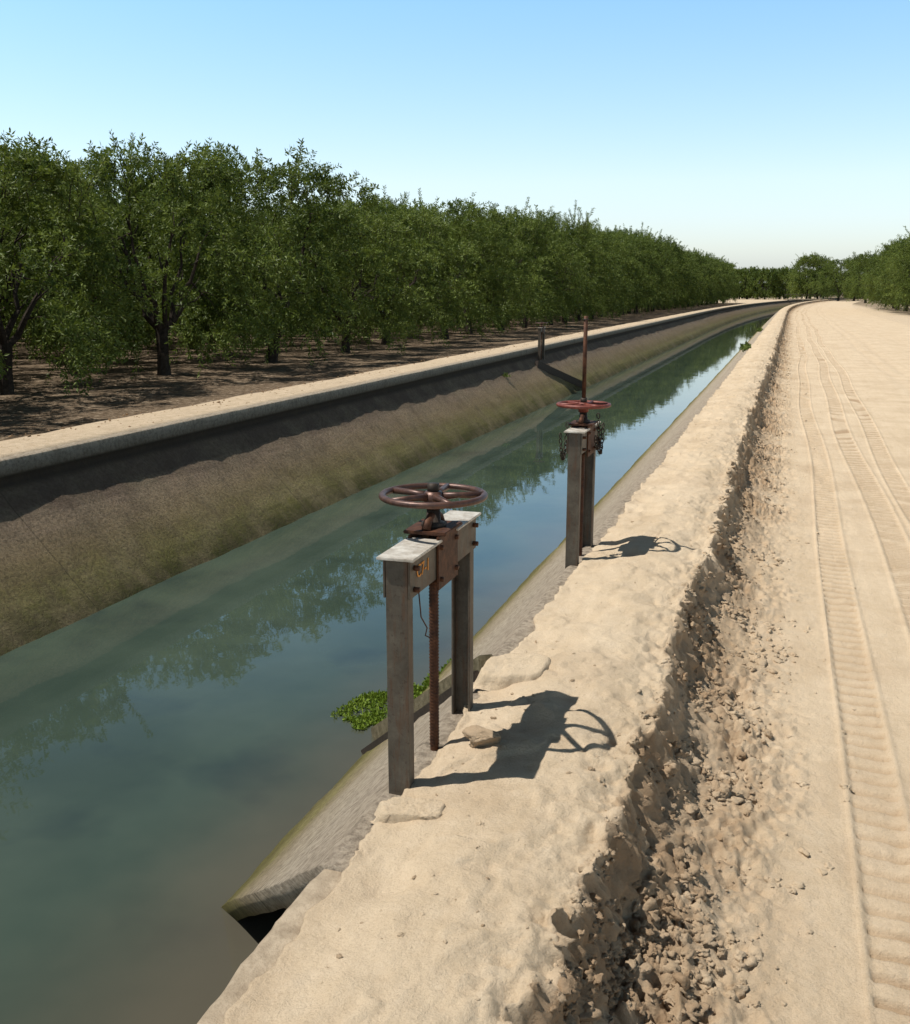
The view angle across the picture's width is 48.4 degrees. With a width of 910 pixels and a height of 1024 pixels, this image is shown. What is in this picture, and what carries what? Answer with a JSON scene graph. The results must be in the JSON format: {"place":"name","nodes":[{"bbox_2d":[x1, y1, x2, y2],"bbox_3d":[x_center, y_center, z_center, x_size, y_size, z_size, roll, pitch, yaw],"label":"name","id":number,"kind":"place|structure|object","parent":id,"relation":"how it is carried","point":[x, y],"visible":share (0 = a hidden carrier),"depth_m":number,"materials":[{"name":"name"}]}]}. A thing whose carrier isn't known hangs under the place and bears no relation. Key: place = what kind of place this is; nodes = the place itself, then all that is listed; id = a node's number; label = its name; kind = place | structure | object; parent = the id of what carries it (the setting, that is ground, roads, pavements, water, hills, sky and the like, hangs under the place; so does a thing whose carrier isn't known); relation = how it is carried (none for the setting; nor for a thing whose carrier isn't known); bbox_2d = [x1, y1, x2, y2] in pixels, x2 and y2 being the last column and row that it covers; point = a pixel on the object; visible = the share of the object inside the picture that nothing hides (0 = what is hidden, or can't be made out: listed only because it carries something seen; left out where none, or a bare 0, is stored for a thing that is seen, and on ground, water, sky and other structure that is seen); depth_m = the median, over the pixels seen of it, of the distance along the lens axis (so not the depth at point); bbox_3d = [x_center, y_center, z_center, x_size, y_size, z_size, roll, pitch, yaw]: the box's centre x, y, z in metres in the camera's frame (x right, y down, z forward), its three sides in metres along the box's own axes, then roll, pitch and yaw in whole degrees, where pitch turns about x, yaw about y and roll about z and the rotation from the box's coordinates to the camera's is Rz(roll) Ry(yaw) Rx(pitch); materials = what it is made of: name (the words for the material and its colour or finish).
{"place":"outdoors","nodes":[
{"label":"outdoors","id":0,"kind":"place"},
{"bbox_2d":[0,309,779,1023],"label":"canal water","id":1,"kind":"structure","parent":0,"point":[180,753],"depth_m":7.42,"materials":[{"name":"teal liquid"}]},
{"bbox_2d":[197,604,537,1023],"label":"gate headwall","id":2,"kind":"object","parent":1,"relation":"in","point":[262,958],"visible":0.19,"depth_m":2.63,"materials":[{"name":"concrete"}]},
{"bbox_2d":[376,482,487,795],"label":"canal gate","id":3,"kind":"structure","parent":2,"relation":"attached to","point":[434,550],"depth_m":3.37,"materials":[{"name":"metal"}]},
{"bbox_2d":[330,682,425,730],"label":"water weeds","id":4,"kind":"object","parent":1,"relation":"in","point":[378,699],"visible":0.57,"depth_m":7.40,"materials":[{"name":"green plant"}]},
{"bbox_2d":[414,655,451,697],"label":"water weeds","id":5,"kind":"object","parent":1,"relation":"in","point":[425,683],"visible":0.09,"depth_m":7.89,"materials":[{"name":"green plant"}]},
{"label":"pier","id":6,"kind":"object","parent":1,"relation":"in","visible":0},
{"bbox_2d":[784,299,820,299],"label":"deck","id":7,"kind":"structure","parent":6,"relation":"on","point":[802,299],"depth_m":218.01,"materials":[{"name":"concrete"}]},
{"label":"rail post","id":8,"kind":"object","parent":7,"relation":"on","visible":0},
{"bbox_2d":[785,294,819,294],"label":"hand rail","id":9,"kind":"object","parent":8,"relation":"attached to","point":[801,294],"visible":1,"depth_m":218.06,"materials":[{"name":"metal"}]},
{"bbox_2d":[0,298,840,655],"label":"canal wall","id":10,"kind":"structure","parent":0,"point":[92,526],"depth_m":13.12,"materials":[{"name":"grey concrete"}]},
{"bbox_2d":[537,322,546,360],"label":"canal gate","id":11,"kind":"structure","parent":10,"relation":"attached to","point":[541,339],"depth_m":30.40,"materials":[{"name":"grey metal"}]},
{"bbox_2d":[535,361,586,387],"bbox_3d":[3.273,-4.171,30.996,0.100,1.089,3.269,8,15,33],"label":"outlet wing board","id":12,"kind":"object","parent":10,"relation":"attached to","point":[558,373],"visible":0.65,"depth_m":30.71,"materials":[{"name":"wood"}]},
{"bbox_2d":[0,294,909,457],"bbox_3d":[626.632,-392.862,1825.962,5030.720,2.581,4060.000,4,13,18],"label":"ground","id":13,"kind":"structure","parent":0,"point":[35,404],"depth_m":22.75,"materials":[{"name":"soil"}]},
{"bbox_2d":[0,198,16,299],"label":"almond tree","id":14,"kind":"object","parent":13,"relation":"on","point":[2,252],"visible":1,"depth_m":14.22,"materials":[{"name":"green plant"}]},
{"bbox_2d":[0,127,162,396],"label":"almond tree","id":15,"kind":"object","parent":13,"relation":"on","point":[88,345],"visible":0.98,"depth_m":18.42,"materials":[{"name":"green plant"}]},
{"bbox_2d":[14,129,326,381],"bbox_3d":[-6.879,-5.732,22.996,6.161,5.630,7.476,-8,14,-32],"label":"almond tree","id":16,"kind":"object","parent":13,"relation":"on","point":[206,167],"visible":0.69,"depth_m":22.21,"materials":[{"name":"green plant"}]},
{"bbox_2d":[131,138,399,367],"bbox_3d":[-4.852,-6.817,26.981,6.868,6.157,6.686,0,12,0],"label":"almond tree","id":17,"kind":"object","parent":13,"relation":"on","point":[270,180],"visible":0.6,"depth_m":25.99,"materials":[{"name":"green plant"}]},
{"bbox_2d":[0,135,638,370],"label":"orchard back rows","id":18,"kind":"object","parent":13,"relation":"on","point":[138,224],"visible":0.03,"depth_m":28.92,"materials":[{"name":"green plant"}]},
{"bbox_2d":[248,197,445,354],"bbox_3d":[-3.409,-7.268,31.153,6.480,5.020,6.824,7,14,30],"label":"almond tree","id":19,"kind":"object","parent":13,"relation":"on","point":[380,221],"visible":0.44,"depth_m":30.82,"materials":[{"name":"green plant"}]},
{"bbox_2d":[284,185,488,346],"bbox_3d":[-2.375,-8.472,35.395,7.431,5.607,7.136,7,14,28],"label":"almond tree","id":20,"kind":"object","parent":13,"relation":"on","point":[414,222],"visible":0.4,"depth_m":34.92,"materials":[{"name":"green plant"}]},
{"bbox_2d":[350,188,548,340],"bbox_3d":[-0.928,-9.948,40.986,7.647,6.153,6.838,-8,14,-32],"label":"almond tree","id":21,"kind":"object","parent":13,"relation":"on","point":[488,243],"visible":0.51,"depth_m":40.26,"materials":[{"name":"green plant"}]},
{"bbox_2d":[406,200,553,334],"bbox_3d":[1.084,-10.870,45.289,7.010,6.132,7.131,4,13,17],"label":"almond tree","id":22,"kind":"object","parent":13,"relation":"on","point":[500,281],"visible":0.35,"depth_m":44.22,"materials":[{"name":"green plant"}]},
{"bbox_2d":[436,197,595,330],"bbox_3d":[2.050,-12.057,49.652,7.654,6.622,7.594,-12,17,-43],"label":"almond tree","id":23,"kind":"object","parent":13,"relation":"on","point":[540,309],"visible":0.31,"depth_m":49.05,"materials":[{"name":"green plant"}]},
{"bbox_2d":[473,209,593,327],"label":"almond tree","id":24,"kind":"object","parent":13,"relation":"on","point":[567,298],"visible":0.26,"depth_m":53.04,"materials":[{"name":"green plant"}]},
{"bbox_2d":[492,200,630,324],"bbox_3d":[5.300,-14.187,58.210,7.654,7.190,7.636,-4,13,-16],"label":"almond tree","id":25,"kind":"object","parent":13,"relation":"on","point":[586,239],"visible":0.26,"depth_m":57.14,"materials":[{"name":"green plant"}]},
{"bbox_2d":[531,215,629,322],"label":"almond tree","id":26,"kind":"object","parent":13,"relation":"on","point":[598,308],"visible":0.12,"depth_m":62.18,"materials":[{"name":"green plant"}]},
{"bbox_2d":[547,223,629,321],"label":"almond tree","id":27,"kind":"object","parent":13,"relation":"on","point":[609,304],"visible":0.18,"depth_m":66.93,"materials":[{"name":"green plant"}]},
{"bbox_2d":[569,225,643,319],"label":"almond tree","id":28,"kind":"object","parent":13,"relation":"on","point":[632,261],"visible":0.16,"depth_m":70.89,"materials":[{"name":"green plant"}]},
{"bbox_2d":[570,220,656,317],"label":"almond tree","id":29,"kind":"object","parent":13,"relation":"on","point":[644,275],"visible":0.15,"depth_m":75.16,"materials":[{"name":"green plant"}]},
{"bbox_2d":[589,226,663,316],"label":"almond tree","id":30,"kind":"object","parent":13,"relation":"on","point":[636,238],"visible":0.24,"depth_m":79.33,"materials":[{"name":"green plant"}]},
{"bbox_2d":[606,225,673,314],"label":"almond tree","id":31,"kind":"object","parent":13,"relation":"on","point":[662,271],"visible":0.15,"depth_m":84.96,"materials":[{"name":"green plant"}]},
{"bbox_2d":[610,221,678,313],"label":"almond tree","id":32,"kind":"object","parent":13,"relation":"on","point":[657,250],"visible":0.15,"depth_m":88.57,"materials":[{"name":"green plant"}]},
{"bbox_2d":[634,233,685,312],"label":"almond tree","id":33,"kind":"object","parent":13,"relation":"on","point":[661,305],"visible":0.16,"depth_m":93.39,"materials":[{"name":"green plant"}]},
{"bbox_2d":[633,234,688,311],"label":"almond tree","id":34,"kind":"object","parent":13,"relation":"on","point":[667,302],"visible":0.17,"depth_m":98.00,"materials":[{"name":"green plant"}]},
{"bbox_2d":[639,229,693,310],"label":"almond tree","id":35,"kind":"object","parent":13,"relation":"on","point":[676,248],"visible":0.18,"depth_m":101.02,"materials":[{"name":"green plant"}]},
{"bbox_2d":[633,245,699,309],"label":"almond tree","id":36,"kind":"object","parent":13,"relation":"on","point":[680,297],"visible":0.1,"depth_m":106.60,"materials":[{"name":"green plant"}]},
{"bbox_2d":[663,245,703,309],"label":"almond tree","id":37,"kind":"object","parent":13,"relation":"on","point":[692,297],"visible":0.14,"depth_m":110.43,"materials":[{"name":"green plant"}]},
{"bbox_2d":[669,251,707,308],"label":"almond tree","id":38,"kind":"object","parent":13,"relation":"on","point":[703,281],"visible":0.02,"depth_m":115.67,"materials":[{"name":"green plant"}]},
{"bbox_2d":[674,255,704,307],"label":"almond tree","id":39,"kind":"object","parent":13,"relation":"on","point":[692,279],"visible":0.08,"depth_m":119.86,"materials":[{"name":"green plant"}]},
{"bbox_2d":[677,250,713,306],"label":"almond tree","id":40,"kind":"object","parent":13,"relation":"on","point":[704,266],"visible":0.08,"depth_m":124.52,"materials":[{"name":"green plant"}]},
{"bbox_2d":[683,247,714,306],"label":"almond tree","id":41,"kind":"object","parent":13,"relation":"on","point":[699,261],"visible":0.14,"depth_m":128.37,"materials":[{"name":"green plant"}]},
{"bbox_2d":[686,251,716,306],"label":"almond tree","id":42,"kind":"object","parent":13,"relation":"on","point":[711,291],"visible":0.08,"depth_m":132.81,"materials":[{"name":"green plant"}]},
{"bbox_2d":[691,256,721,305],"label":"almond tree","id":43,"kind":"object","parent":13,"relation":"on","point":[717,288],"visible":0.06,"depth_m":138.16,"materials":[{"name":"green plant"}]},
{"bbox_2d":[693,251,723,305],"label":"almond tree","id":44,"kind":"object","parent":13,"relation":"on","point":[717,267],"visible":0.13,"depth_m":141.66,"materials":[{"name":"green plant"}]},
{"bbox_2d":[699,252,725,304],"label":"almond tree","id":45,"kind":"object","parent":13,"relation":"on","point":[719,263],"visible":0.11,"depth_m":145.85,"materials":[{"name":"green plant"}]},
{"bbox_2d":[701,258,727,304],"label":"almond tree","id":46,"kind":"object","parent":13,"relation":"on","point":[722,288],"visible":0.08,"depth_m":150.77,"materials":[{"name":"green plant"}]},
{"bbox_2d":[703,260,734,303],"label":"almond tree","id":47,"kind":"object","parent":13,"relation":"on","point":[727,282],"visible":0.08,"depth_m":163.78,"materials":[{"name":"green plant"}]},
{"bbox_2d":[706,252,737,304],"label":"almond tree","id":48,"kind":"object","parent":13,"relation":"on","point":[728,279],"visible":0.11,"depth_m":154.99,"materials":[{"name":"green plant"}]},
{"bbox_2d":[707,264,738,303],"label":"almond tree","id":49,"kind":"object","parent":13,"relation":"on","point":[733,284],"visible":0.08,"depth_m":159.44,"materials":[{"name":"green plant"}]},
{"bbox_2d":[716,264,737,303],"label":"almond tree","id":50,"kind":"object","parent":13,"relation":"on","point":[733,290],"visible":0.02,"depth_m":172.57,"materials":[{"name":"green plant"}]},
{"bbox_2d":[714,258,742,303],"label":"almond tree","id":51,"kind":"object","parent":13,"relation":"on","point":[737,279],"visible":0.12,"depth_m":168.40,"materials":[{"name":"green plant"}]},
{"bbox_2d":[725,258,743,301],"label":"almond tree","id":52,"kind":"object","parent":13,"relation":"on","point":[737,271],"visible":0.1,"depth_m":177.58,"materials":[{"name":"green plant"}]},
{"bbox_2d":[730,265,866,299],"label":"distant tree line","id":53,"kind":"object","parent":13,"relation":"on","point":[756,286],"visible":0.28,"depth_m":283.14,"materials":[{"name":"green plant"}]},
{"bbox_2d":[786,252,833,298],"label":"almond tree","id":54,"kind":"object","parent":13,"relation":"on","point":[816,257],"visible":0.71,"depth_m":263.42,"materials":[{"name":"green plant"}]},
{"bbox_2d":[786,254,833,298],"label":"almond tree","id":55,"kind":"object","parent":13,"relation":"on","point":[792,287],"visible":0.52,"depth_m":266.53,"materials":[{"name":"green plant"}]},
{"bbox_2d":[794,257,839,298],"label":"almond tree","id":56,"kind":"object","parent":13,"relation":"on","point":[813,265],"visible":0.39,"depth_m":265.32,"materials":[{"name":"green plant"}]},
{"bbox_2d":[809,255,861,300],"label":"almond tree","id":57,"kind":"object","parent":13,"relation":"on","point":[833,265],"visible":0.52,"depth_m":238.79,"materials":[{"name":"green plant"}]},
{"bbox_2d":[828,255,867,300],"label":"almond tree","id":58,"kind":"object","parent":13,"relation":"on","point":[839,278],"visible":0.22,"depth_m":239.83,"materials":[{"name":"green plant"}]},
{"bbox_2d":[838,251,878,302],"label":"almond tree","id":59,"kind":"object","parent":13,"relation":"on","point":[851,289],"visible":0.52,"depth_m":192.30,"materials":[{"name":"green plant"}]},
{"bbox_2d":[857,252,900,308],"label":"almond tree","id":60,"kind":"object","parent":13,"relation":"on","point":[866,296],"visible":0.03,"depth_m":126.67,"materials":[{"name":"green plant"}]},
{"bbox_2d":[855,240,909,308],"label":"almond tree","id":61,"kind":"object","parent":13,"relation":"on","point":[875,298],"visible":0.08,"depth_m":120.41,"materials":[{"name":"green plant"}]},
{"bbox_2d":[859,237,908,309],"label":"almond tree","id":62,"kind":"object","parent":13,"relation":"on","point":[873,264],"visible":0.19,"depth_m":114.79,"materials":[{"name":"green plant"}]},
{"bbox_2d":[860,234,909,310],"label":"almond tree","id":63,"kind":"object","parent":13,"relation":"on","point":[884,262],"visible":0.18,"depth_m":108.58,"materials":[{"name":"green plant"}]},
{"bbox_2d":[865,238,909,311],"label":"almond tree","id":64,"kind":"object","parent":13,"relation":"on","point":[886,259],"visible":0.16,"depth_m":102.03,"materials":[{"name":"green plant"}]},
{"bbox_2d":[872,226,909,310],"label":"almond tree","id":65,"kind":"object","parent":13,"relation":"on","point":[905,297],"visible":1,"depth_m":89.99,"materials":[{"name":"green plant"}]},
{"bbox_2d":[873,237,909,310],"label":"almond tree","id":66,"kind":"object","parent":13,"relation":"on","point":[892,297],"visible":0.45,"depth_m":97.08,"materials":[{"name":"green plant"}]},
{"bbox_2d":[0,0,909,282],"label":"sky","id":67,"kind":"structure","parent":0,"point":[760,133],"materials":[{"name":"blue"}]},
{"bbox_2d":[224,299,865,1023],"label":"sand berm","id":68,"kind":"structure","parent":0,"point":[536,799],"depth_m":3.44,"materials":[{"name":"beige sand"}]},
{"bbox_2d":[369,797,444,823],"bbox_3d":[-0.134,0.928,3.132,0.244,0.052,0.151,4,13,18],"label":"concrete footing","id":69,"kind":"object","parent":68,"relation":"on","point":[393,810],"visible":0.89,"depth_m":3.11,"materials":[{"name":"beige concrete"}]},
{"bbox_2d":[462,725,500,747],"bbox_3d":[0.100,0.788,3.554,0.150,0.081,0.123,4,13,18],"label":"rock","id":70,"kind":"object","parent":68,"relation":"on","point":[477,736],"visible":0.97,"depth_m":3.51,"materials":[{"name":"beige stone"}]},
{"bbox_2d":[473,653,550,690],"bbox_3d":[0.256,0.665,4.263,0.308,0.070,0.398,4,13,18],"label":"rock","id":71,"kind":"object","parent":68,"relation":"on","point":[503,671],"visible":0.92,"depth_m":4.18,"materials":[{"name":"beige stone"}]},
{"bbox_2d":[222,297,868,920],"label":"canal lining","id":72,"kind":"object","parent":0,"point":[332,829],"visible":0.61,"depth_m":4.88,"materials":[{"name":"concrete"}]},
{"bbox_2d":[556,316,610,567],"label":"canal gate","id":73,"kind":"structure","parent":72,"relation":"on","point":[583,439],"depth_m":6.06,"materials":[{"name":"metal"}]},
{"bbox_2d":[739,341,750,351],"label":"bank weeds","id":74,"kind":"object","parent":72,"relation":"on","point":[745,346],"visible":0.98,"depth_m":29.13,"materials":[{"name":"green plant"}]},
{"bbox_2d":[796,301,909,1023],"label":"dirt road","id":75,"kind":"structure","parent":0,"point":[860,360],"depth_m":6.77,"materials":[{"name":"beige soil"}]},
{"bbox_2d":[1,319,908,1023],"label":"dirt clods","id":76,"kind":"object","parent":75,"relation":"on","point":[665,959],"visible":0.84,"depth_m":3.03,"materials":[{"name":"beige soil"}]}
]}

